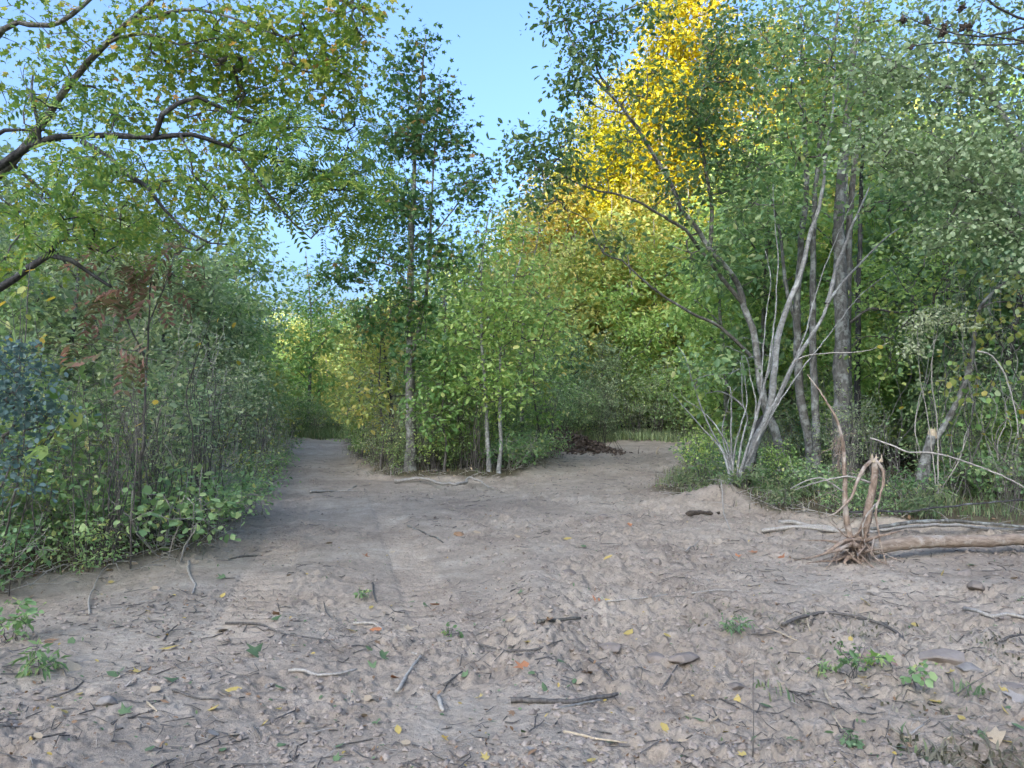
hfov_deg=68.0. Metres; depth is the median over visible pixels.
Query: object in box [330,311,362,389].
green tree
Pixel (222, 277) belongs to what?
green tree
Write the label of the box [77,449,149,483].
bramble
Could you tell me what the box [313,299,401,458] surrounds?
sapling
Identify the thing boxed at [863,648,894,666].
seedling
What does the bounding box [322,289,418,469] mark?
sapling
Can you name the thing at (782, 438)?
leafless shrub
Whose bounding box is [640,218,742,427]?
green tree
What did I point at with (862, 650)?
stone
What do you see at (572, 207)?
amber tree
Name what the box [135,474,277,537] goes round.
bramble
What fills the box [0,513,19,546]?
bramble
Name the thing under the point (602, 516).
stone
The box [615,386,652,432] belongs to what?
shrub
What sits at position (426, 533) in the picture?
stick
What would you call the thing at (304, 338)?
light green tree
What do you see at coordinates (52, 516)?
bramble
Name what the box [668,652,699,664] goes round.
stone
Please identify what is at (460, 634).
seedling
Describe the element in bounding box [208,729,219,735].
fallen leaf
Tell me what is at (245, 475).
weed
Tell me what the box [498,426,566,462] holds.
bramble
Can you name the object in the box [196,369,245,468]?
leafless shrub
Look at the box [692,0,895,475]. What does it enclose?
slender tree
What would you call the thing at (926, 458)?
broken tree
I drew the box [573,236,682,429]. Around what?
green tree
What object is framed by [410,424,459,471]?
bright shrub
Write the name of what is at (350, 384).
dull shrub
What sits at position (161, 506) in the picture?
bramble
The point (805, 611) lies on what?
stick
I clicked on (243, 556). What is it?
stick
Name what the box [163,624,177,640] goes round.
stick
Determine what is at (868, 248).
dark green tree
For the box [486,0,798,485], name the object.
leaning tree
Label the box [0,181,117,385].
dull green tree
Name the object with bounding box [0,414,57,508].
cane tangle
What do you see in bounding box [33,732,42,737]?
fallen leaf
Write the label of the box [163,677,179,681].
fallen leaf
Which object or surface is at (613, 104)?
yellow tree
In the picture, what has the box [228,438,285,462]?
bramble
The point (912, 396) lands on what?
green shrub
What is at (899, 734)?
stick
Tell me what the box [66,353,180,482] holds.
dull shrub
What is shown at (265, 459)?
bramble
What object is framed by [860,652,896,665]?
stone
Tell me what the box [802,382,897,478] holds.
dull shrub
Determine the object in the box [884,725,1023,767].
dead grass
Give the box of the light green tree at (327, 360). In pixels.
[295,309,353,415]
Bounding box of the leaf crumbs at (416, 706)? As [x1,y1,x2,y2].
[2,456,1022,767]
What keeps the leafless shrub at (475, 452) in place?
on the ground at (402, 564)
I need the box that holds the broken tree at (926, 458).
[912,259,1023,498]
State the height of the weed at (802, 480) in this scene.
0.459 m
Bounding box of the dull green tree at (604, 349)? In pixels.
[579,329,635,427]
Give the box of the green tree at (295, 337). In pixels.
[279,315,320,377]
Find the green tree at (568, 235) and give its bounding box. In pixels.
[514,216,627,415]
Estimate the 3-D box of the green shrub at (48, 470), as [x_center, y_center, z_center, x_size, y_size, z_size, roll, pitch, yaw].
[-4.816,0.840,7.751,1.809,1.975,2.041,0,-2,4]
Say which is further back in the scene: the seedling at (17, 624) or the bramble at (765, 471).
the bramble at (765, 471)
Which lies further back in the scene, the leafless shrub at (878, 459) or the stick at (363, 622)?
the leafless shrub at (878, 459)
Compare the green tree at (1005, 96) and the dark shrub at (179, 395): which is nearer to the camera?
the dark shrub at (179, 395)
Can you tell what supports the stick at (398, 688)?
on the ground at (402, 564)
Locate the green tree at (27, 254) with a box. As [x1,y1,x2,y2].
[4,213,86,324]
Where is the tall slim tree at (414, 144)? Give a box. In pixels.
[301,17,509,470]
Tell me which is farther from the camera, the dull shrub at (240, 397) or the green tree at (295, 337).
the green tree at (295, 337)
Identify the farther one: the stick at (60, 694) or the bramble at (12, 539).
the bramble at (12, 539)
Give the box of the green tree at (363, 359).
[330,295,398,404]
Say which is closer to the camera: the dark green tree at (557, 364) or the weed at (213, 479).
the weed at (213, 479)
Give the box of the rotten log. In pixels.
[685,510,719,516]
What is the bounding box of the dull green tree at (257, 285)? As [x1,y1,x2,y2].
[165,230,289,425]
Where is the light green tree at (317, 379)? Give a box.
[300,351,337,425]
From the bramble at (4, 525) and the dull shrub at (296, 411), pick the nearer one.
the bramble at (4, 525)
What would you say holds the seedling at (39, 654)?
on the ground at (402, 564)
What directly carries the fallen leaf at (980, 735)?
on the ground at (402, 564)
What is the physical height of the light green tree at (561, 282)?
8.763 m
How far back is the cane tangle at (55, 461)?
9.26 m
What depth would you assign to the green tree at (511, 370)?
31.18 m
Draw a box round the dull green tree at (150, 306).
[94,270,183,349]
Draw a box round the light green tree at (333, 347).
[320,304,351,383]
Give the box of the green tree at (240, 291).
[185,276,289,442]
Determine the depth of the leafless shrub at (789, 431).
18.82 m
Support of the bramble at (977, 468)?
on the ground at (402, 564)
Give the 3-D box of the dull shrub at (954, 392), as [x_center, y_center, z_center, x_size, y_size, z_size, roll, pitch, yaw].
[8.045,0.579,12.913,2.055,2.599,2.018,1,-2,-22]
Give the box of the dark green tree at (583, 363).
[531,321,606,429]
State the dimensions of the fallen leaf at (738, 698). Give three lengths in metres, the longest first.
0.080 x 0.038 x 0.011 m
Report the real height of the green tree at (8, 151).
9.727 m
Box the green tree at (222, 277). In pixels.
[165,243,252,335]
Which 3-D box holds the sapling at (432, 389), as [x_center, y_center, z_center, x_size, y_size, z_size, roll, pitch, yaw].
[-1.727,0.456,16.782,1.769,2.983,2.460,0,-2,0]
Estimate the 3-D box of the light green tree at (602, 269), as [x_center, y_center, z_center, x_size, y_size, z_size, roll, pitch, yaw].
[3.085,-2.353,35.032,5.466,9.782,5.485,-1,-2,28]
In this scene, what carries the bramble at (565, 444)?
on the ground at (402, 564)
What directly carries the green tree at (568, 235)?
on the ground at (402, 564)
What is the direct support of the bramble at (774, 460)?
on the ground at (402, 564)
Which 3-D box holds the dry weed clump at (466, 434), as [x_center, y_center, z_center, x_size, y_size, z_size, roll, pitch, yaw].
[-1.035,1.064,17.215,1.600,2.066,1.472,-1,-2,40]
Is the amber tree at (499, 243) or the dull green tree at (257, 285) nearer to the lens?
the dull green tree at (257, 285)
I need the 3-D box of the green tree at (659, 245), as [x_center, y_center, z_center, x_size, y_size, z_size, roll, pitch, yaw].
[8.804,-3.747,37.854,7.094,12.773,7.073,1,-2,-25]
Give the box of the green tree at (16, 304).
[0,190,73,462]
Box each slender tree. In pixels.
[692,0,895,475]
[763,0,923,480]
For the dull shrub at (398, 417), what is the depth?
22.41 m
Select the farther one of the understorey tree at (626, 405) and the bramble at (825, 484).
the understorey tree at (626, 405)
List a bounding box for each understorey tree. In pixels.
[184,327,313,435]
[308,293,391,404]
[382,331,475,397]
[590,351,650,430]
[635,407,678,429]
[667,336,736,428]
[729,342,808,445]
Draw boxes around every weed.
[66,479,136,516]
[166,475,231,500]
[225,470,263,486]
[674,470,702,486]
[696,475,723,488]
[720,462,769,488]
[759,486,801,507]
[761,476,808,498]
[783,471,816,488]
[823,469,859,489]
[840,476,891,501]
[896,493,944,519]
[903,483,957,511]
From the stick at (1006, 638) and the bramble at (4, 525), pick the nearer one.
the stick at (1006, 638)
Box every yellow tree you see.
[536,138,619,290]
[538,92,652,334]
[574,64,675,243]
[591,0,748,350]
[621,0,768,311]
[716,8,828,172]
[766,55,838,152]
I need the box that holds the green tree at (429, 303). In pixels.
[395,268,468,382]
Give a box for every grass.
[1,437,402,574]
[270,425,356,439]
[353,434,687,474]
[561,426,787,442]
[640,597,1023,767]
[656,444,1023,523]
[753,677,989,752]
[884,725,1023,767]
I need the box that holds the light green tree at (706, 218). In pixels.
[661,189,744,425]
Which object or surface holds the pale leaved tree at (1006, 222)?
on the ground at (402, 564)
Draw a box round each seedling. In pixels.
[0,597,46,642]
[7,638,70,681]
[353,588,371,599]
[441,622,463,637]
[719,615,757,635]
[806,657,840,676]
[825,728,864,748]
[829,641,886,678]
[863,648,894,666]
[899,659,942,691]
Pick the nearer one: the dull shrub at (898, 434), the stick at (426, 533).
the stick at (426, 533)
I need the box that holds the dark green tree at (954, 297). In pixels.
[867,141,1023,481]
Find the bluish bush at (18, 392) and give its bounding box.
[0,328,100,507]
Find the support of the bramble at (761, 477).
on the ground at (402, 564)
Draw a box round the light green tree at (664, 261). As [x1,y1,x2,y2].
[602,221,708,428]
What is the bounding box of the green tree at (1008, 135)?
[969,102,1023,295]
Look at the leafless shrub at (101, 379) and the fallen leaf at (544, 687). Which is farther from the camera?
the leafless shrub at (101, 379)
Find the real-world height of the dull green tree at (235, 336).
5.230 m
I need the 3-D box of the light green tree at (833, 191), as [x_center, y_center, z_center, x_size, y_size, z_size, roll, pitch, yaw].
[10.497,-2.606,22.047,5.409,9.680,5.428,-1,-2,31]
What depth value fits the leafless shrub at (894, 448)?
16.05 m
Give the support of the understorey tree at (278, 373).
on the ground at (402, 564)
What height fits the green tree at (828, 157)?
13.311 m
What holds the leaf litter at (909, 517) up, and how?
on the ground at (402, 564)
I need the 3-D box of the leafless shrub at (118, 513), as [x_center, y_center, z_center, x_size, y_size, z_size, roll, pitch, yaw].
[-4.241,0.916,7.683,1.227,1.998,1.186,0,-2,3]
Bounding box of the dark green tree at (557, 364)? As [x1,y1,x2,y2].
[519,344,579,433]
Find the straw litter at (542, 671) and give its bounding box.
[0,457,1022,767]
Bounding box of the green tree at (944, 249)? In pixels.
[877,130,1008,437]
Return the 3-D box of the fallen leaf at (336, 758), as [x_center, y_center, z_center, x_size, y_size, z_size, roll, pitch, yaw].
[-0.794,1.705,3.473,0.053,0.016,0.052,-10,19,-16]
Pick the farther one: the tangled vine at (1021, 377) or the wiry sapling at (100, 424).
the tangled vine at (1021, 377)
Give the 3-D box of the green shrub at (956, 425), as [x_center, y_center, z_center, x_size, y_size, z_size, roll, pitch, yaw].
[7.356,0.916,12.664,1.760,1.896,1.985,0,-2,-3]
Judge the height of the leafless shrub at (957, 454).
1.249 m
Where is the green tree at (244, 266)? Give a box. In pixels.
[143,197,304,422]
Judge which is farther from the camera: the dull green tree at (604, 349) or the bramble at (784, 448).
the dull green tree at (604, 349)
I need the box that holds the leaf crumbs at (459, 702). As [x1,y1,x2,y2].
[29,470,1000,765]
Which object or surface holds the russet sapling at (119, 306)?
on the ground at (402, 564)
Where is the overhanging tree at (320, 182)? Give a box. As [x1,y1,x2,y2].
[0,29,415,291]
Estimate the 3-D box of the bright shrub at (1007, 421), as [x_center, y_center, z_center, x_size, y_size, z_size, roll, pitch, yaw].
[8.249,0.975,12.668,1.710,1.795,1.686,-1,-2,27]
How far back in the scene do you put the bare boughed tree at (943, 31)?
6.38 m
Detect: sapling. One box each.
[0,262,54,565]
[8,388,94,595]
[32,238,208,541]
[85,381,176,568]
[183,311,257,539]
[307,286,470,461]
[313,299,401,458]
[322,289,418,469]
[347,263,450,421]
[393,267,507,461]
[395,338,472,471]
[405,189,551,471]
[413,344,508,468]
[433,258,553,458]
[452,213,604,472]
[478,295,580,455]
[790,374,1023,568]
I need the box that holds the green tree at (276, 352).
[245,312,289,408]
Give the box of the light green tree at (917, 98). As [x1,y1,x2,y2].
[814,79,968,183]
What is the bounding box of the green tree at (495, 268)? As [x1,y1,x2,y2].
[436,251,529,398]
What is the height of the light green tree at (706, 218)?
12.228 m
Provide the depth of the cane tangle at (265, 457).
14.69 m
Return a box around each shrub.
[0,294,112,534]
[0,320,65,390]
[0,371,135,559]
[0,376,130,519]
[0,389,67,491]
[12,285,232,532]
[14,375,169,566]
[50,367,151,512]
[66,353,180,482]
[77,360,237,491]
[99,314,266,477]
[101,369,211,460]
[106,389,210,541]
[134,358,260,528]
[138,395,189,486]
[162,350,281,470]
[166,380,214,461]
[171,369,260,461]
[183,339,278,460]
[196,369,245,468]
[219,378,275,450]
[221,386,278,467]
[232,392,291,475]
[243,366,297,435]
[243,377,285,429]
[279,381,312,436]
[282,397,316,429]
[301,396,333,432]
[313,405,343,428]
[318,397,351,430]
[326,406,386,458]
[336,380,392,447]
[337,369,373,404]
[341,335,405,452]
[348,415,388,462]
[353,402,403,467]
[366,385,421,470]
[367,353,436,442]
[373,418,422,471]
[379,392,417,453]
[391,401,445,469]
[393,360,470,460]
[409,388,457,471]
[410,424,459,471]
[426,417,484,468]
[444,350,516,458]
[446,378,501,470]
[454,428,494,468]
[465,404,519,462]
[472,377,546,456]
[503,381,568,438]
[510,367,577,437]
[516,382,589,433]
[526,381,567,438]
[553,383,596,433]
[554,378,604,437]
[564,360,621,438]
[577,380,625,443]
[587,353,670,431]
[593,384,631,432]
[609,357,681,430]
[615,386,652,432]
[619,354,688,432]
[633,360,702,430]
[641,374,700,437]
[648,365,712,431]
[672,423,736,483]
[732,397,793,442]
[733,394,791,439]
[745,414,790,486]
[757,439,814,486]
[759,430,771,453]
[764,416,801,463]
[774,352,834,460]
[778,406,800,461]
[785,403,832,467]
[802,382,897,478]
[818,402,881,490]
[830,413,872,470]
[832,398,913,467]
[846,408,918,505]
[866,402,913,456]
[868,384,919,461]
[874,413,912,471]
[894,299,990,502]
[897,363,1022,472]
[898,381,1018,487]
[901,382,942,465]
[902,410,960,473]
[906,418,941,483]
[908,343,1023,486]
[935,422,982,494]
[949,374,1023,489]
[949,394,1023,487]
[982,438,1023,512]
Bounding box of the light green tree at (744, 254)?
[687,179,791,407]
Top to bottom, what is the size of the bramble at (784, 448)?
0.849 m
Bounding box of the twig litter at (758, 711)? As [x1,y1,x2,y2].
[0,455,1023,767]
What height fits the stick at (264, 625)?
0.027 m
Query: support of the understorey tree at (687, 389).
on the ground at (402, 564)
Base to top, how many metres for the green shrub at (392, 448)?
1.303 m
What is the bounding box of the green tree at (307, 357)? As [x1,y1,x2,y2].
[255,251,359,426]
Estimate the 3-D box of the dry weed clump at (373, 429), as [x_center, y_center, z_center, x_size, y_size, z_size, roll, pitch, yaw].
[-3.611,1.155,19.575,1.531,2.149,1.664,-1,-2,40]
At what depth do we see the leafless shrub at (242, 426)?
16.71 m
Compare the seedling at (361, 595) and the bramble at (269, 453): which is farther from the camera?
the bramble at (269, 453)
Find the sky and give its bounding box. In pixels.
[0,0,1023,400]
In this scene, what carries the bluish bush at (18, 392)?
on the ground at (402, 564)
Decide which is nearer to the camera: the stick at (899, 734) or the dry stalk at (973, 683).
the stick at (899, 734)
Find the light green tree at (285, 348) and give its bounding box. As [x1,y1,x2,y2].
[264,303,318,410]
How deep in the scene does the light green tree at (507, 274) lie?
37.48 m
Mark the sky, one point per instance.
(494, 62)
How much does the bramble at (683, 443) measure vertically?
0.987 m
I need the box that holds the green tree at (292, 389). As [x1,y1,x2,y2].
[272,350,313,424]
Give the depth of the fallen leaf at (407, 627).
5.58 m
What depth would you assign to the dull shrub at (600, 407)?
30.37 m
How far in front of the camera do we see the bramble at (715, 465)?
13.90 m
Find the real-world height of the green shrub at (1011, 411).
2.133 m
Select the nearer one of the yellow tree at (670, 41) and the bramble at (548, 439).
the bramble at (548, 439)
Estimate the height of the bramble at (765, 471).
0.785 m
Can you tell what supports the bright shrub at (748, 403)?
on the ground at (402, 564)
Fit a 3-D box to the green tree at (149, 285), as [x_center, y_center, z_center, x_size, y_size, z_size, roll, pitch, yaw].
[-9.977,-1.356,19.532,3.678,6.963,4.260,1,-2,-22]
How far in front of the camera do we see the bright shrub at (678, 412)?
32.22 m
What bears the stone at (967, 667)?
on the ground at (402, 564)
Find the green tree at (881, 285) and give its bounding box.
[826,104,1019,465]
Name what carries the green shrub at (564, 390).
on the ground at (402, 564)
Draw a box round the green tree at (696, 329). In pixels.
[655,199,805,447]
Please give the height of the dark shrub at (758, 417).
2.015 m
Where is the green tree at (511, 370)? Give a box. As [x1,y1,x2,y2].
[484,331,534,434]
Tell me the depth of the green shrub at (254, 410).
19.33 m
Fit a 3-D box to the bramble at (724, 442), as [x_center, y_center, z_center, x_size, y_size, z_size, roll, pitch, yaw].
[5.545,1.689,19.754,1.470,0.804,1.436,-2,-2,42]
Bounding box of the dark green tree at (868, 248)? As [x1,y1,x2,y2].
[832,97,1023,438]
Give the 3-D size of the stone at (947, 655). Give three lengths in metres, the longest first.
0.312 x 0.226 x 0.105 m
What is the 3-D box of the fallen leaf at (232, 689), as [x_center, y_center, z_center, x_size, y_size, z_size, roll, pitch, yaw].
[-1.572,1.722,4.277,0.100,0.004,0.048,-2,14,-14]
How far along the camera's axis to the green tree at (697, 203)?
33.90 m
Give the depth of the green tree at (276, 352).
50.21 m
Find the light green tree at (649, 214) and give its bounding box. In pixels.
[593,193,694,428]
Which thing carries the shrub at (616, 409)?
on the ground at (402, 564)
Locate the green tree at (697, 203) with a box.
[666,128,827,421]
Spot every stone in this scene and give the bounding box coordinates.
[96,695,117,705]
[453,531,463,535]
[562,569,575,575]
[595,514,607,518]
[599,642,621,652]
[646,652,664,662]
[650,558,661,564]
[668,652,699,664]
[728,682,746,689]
[848,647,867,657]
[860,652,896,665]
[918,648,964,665]
[955,662,983,672]
[957,569,971,575]
[967,580,984,591]
[1001,682,1023,688]
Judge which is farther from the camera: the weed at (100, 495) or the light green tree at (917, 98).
the light green tree at (917, 98)
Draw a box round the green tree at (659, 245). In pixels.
[632,185,726,421]
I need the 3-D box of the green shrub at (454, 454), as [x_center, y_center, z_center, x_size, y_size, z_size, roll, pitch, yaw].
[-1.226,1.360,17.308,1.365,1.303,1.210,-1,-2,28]
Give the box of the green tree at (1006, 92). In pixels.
[869,40,1023,147]
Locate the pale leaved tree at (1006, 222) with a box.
[813,0,1023,314]
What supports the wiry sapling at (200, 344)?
on the ground at (402, 564)
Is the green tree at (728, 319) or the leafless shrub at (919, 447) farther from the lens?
the green tree at (728, 319)
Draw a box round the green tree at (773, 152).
[721,60,933,424]
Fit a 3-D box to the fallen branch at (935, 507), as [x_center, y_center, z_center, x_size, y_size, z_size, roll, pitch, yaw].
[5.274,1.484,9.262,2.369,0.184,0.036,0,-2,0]
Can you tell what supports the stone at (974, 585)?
on the ground at (402, 564)
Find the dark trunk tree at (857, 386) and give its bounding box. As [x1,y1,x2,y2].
[823,0,1008,475]
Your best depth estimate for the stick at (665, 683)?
4.55 m
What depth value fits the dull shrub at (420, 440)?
17.29 m
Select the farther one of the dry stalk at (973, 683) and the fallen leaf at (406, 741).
the dry stalk at (973, 683)
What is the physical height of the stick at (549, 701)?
0.064 m
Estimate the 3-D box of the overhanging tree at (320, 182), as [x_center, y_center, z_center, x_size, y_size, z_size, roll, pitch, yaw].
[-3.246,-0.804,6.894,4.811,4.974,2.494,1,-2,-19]
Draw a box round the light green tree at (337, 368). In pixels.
[325,343,362,422]
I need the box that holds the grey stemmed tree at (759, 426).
[647,1,968,486]
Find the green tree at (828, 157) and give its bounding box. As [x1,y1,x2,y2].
[764,38,995,449]
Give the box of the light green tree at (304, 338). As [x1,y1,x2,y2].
[280,311,330,395]
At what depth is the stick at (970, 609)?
5.74 m
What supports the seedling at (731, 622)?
on the ground at (402, 564)
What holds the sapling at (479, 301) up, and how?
on the ground at (402, 564)
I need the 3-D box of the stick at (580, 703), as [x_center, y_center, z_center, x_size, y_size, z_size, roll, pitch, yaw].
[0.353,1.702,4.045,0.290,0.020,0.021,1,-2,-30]
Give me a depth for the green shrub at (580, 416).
29.82 m
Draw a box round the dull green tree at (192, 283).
[92,179,254,445]
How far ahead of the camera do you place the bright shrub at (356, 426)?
20.06 m
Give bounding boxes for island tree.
[361,228,573,452]
[465,195,617,435]
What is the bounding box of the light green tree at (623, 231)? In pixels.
[554,196,669,424]
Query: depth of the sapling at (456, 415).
17.09 m
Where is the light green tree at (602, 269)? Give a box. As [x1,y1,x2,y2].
[517,227,639,430]
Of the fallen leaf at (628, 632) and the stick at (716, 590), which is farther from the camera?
the stick at (716, 590)
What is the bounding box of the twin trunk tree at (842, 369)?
[791,0,999,479]
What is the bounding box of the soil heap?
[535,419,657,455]
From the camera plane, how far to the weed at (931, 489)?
10.61 m
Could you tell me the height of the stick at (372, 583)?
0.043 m
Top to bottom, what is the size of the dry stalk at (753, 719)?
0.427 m
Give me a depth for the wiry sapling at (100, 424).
7.41 m
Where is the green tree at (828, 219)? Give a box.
[753,142,958,451]
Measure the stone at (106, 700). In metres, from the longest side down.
0.154 x 0.125 x 0.057 m
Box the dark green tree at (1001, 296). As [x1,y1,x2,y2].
[941,127,1023,407]
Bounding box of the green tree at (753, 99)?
[691,77,849,262]
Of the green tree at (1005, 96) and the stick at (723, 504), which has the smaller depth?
the stick at (723, 504)
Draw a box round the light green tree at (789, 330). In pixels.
[722,159,879,447]
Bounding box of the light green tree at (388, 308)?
[360,278,424,376]
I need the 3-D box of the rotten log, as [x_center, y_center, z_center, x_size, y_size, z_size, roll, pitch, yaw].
[2.767,1.866,10.990,0.605,0.102,0.098,1,-2,-29]
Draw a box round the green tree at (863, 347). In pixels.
[781,252,924,463]
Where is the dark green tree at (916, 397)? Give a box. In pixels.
[863,192,1023,475]
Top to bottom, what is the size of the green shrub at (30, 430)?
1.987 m
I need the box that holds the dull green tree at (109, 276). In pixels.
[11,171,199,467]
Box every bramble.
[0,464,78,531]
[0,472,101,533]
[0,481,155,549]
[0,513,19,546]
[0,513,62,590]
[13,514,170,574]
[37,459,130,513]
[47,452,263,561]
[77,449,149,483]
[97,456,249,527]
[129,458,196,491]
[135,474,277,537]
[176,454,248,479]
[178,464,287,522]
[182,467,275,511]
[198,449,300,492]
[211,454,270,481]
[223,446,295,473]
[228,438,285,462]
[228,440,291,472]
[264,430,304,450]
[276,449,297,465]
[469,428,542,468]
[481,429,551,465]
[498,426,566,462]
[522,428,583,457]
[663,433,742,473]
[681,432,746,459]
[682,446,745,483]
[700,435,743,456]
[711,452,789,489]
[720,463,781,487]
[721,442,769,464]
[739,429,795,452]
[740,449,797,470]
[741,438,804,461]
[771,460,854,495]
[778,454,868,499]
[819,473,900,506]
[819,480,908,517]
[864,463,956,504]
[902,442,1023,499]
[918,441,1023,497]
[936,441,1023,503]
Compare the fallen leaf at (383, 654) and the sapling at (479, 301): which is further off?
the sapling at (479, 301)
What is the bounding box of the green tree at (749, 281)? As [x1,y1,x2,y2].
[685,147,871,450]
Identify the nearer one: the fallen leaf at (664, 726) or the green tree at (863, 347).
the fallen leaf at (664, 726)
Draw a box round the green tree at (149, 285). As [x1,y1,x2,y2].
[62,204,200,451]
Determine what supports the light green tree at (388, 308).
on the ground at (402, 564)
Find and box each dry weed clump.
[104,397,186,503]
[344,390,395,463]
[390,395,451,470]
[436,392,494,468]
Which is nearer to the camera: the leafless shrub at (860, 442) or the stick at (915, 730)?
the stick at (915, 730)
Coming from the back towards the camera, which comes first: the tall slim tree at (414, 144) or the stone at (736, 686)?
the tall slim tree at (414, 144)
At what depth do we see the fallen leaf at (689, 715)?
3.94 m
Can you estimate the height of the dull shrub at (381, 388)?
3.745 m
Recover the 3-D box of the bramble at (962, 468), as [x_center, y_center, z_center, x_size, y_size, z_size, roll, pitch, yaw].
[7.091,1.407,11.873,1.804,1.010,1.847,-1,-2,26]
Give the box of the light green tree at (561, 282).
[502,245,598,412]
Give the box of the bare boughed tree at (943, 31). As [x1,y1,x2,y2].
[898,0,1023,70]
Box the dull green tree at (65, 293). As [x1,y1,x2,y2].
[0,179,161,464]
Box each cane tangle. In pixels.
[0,406,112,525]
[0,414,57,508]
[0,473,30,533]
[1,416,105,544]
[1,466,75,546]
[38,405,151,518]
[45,411,167,523]
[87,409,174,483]
[107,429,202,511]
[163,437,229,478]
[176,447,240,511]
[184,425,249,480]
[186,448,248,487]
[187,416,242,482]
[210,412,282,470]
[220,450,272,497]
[238,413,281,451]
[240,441,286,483]
[251,411,300,451]
[361,426,399,460]
[363,412,403,466]
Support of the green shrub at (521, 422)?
on the ground at (402, 564)
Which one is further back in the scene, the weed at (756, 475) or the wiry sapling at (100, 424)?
the weed at (756, 475)
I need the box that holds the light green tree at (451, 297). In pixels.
[419,264,488,347]
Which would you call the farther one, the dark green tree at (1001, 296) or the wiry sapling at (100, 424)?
the dark green tree at (1001, 296)
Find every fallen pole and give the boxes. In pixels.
[761,523,1023,532]
[870,519,1023,530]
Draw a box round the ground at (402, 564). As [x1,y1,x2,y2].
[0,408,1023,767]
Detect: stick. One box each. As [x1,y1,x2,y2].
[47,680,83,698]
[87,560,135,614]
[146,700,157,711]
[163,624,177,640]
[172,689,219,699]
[186,560,196,593]
[225,622,329,640]
[228,555,261,559]
[288,668,356,676]
[309,485,360,492]
[353,621,383,633]
[371,582,376,602]
[394,652,420,693]
[407,525,443,542]
[436,695,444,711]
[443,671,462,685]
[473,641,511,651]
[511,692,618,703]
[512,640,562,651]
[537,617,580,623]
[559,699,600,707]
[563,730,626,742]
[588,658,613,680]
[606,594,667,601]
[660,665,677,690]
[691,589,748,593]
[710,481,730,529]
[765,626,796,640]
[781,611,904,640]
[803,607,810,631]
[823,689,831,704]
[831,712,842,727]
[890,726,909,737]
[907,724,924,735]
[963,606,1023,618]
[999,634,1023,641]
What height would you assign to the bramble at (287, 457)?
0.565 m
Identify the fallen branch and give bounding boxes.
[394,476,494,488]
[778,520,845,532]
[849,499,1023,512]
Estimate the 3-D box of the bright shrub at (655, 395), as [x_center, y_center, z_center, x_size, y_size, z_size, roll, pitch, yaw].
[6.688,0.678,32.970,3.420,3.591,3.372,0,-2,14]
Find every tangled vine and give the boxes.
[868,260,969,497]
[879,278,1014,500]
[917,265,1023,502]
[952,267,1023,499]
[973,260,1023,502]
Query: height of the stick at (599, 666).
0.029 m
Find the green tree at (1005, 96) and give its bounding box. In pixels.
[973,78,1023,143]
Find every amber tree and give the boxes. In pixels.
[473,205,556,319]
[486,162,607,341]
[509,179,616,350]
[580,166,682,427]
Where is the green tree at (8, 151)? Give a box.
[0,140,46,330]
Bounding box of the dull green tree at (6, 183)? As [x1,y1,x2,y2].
[0,142,83,385]
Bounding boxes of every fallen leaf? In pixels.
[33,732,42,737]
[44,638,56,642]
[57,660,82,674]
[67,637,75,643]
[106,671,119,676]
[118,703,132,715]
[150,686,160,691]
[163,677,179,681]
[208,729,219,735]
[226,686,241,691]
[246,643,262,656]
[333,751,341,760]
[364,695,371,700]
[367,660,376,667]
[369,627,381,630]
[379,650,388,659]
[395,725,401,733]
[401,739,410,744]
[404,624,414,629]
[461,670,467,676]
[481,752,489,759]
[512,661,528,668]
[542,682,547,690]
[623,629,632,634]
[660,722,668,732]
[684,712,693,717]
[734,694,740,701]
[977,730,985,738]
[986,726,1005,745]
[999,688,1023,702]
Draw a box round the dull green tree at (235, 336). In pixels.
[157,258,277,443]
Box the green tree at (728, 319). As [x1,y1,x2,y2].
[673,190,795,433]
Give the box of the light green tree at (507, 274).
[462,232,553,431]
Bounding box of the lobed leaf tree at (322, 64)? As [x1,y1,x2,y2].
[0,0,420,301]
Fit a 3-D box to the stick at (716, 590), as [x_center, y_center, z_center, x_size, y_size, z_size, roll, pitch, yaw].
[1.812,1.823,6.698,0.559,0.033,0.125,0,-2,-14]
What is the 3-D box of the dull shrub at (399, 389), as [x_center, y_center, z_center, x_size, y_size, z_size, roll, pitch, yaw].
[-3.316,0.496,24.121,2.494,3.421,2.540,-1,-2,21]
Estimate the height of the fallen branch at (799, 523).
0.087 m
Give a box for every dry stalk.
[752,661,754,756]
[955,669,997,694]
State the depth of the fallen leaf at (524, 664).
4.55 m
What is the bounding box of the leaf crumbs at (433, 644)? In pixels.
[1,446,1023,767]
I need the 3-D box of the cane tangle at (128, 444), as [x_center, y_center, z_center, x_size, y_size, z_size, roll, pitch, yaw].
[-5.819,1.152,11.437,1.487,1.625,1.626,1,-2,-27]
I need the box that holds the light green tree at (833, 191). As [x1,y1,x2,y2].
[783,135,937,454]
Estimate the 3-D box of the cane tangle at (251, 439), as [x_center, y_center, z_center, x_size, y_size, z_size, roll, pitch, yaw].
[-5.353,1.274,15.055,1.353,1.479,1.480,-1,-2,29]
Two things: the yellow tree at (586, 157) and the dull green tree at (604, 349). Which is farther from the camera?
the yellow tree at (586, 157)
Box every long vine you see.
[793,342,888,361]
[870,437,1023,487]
[977,350,1018,437]

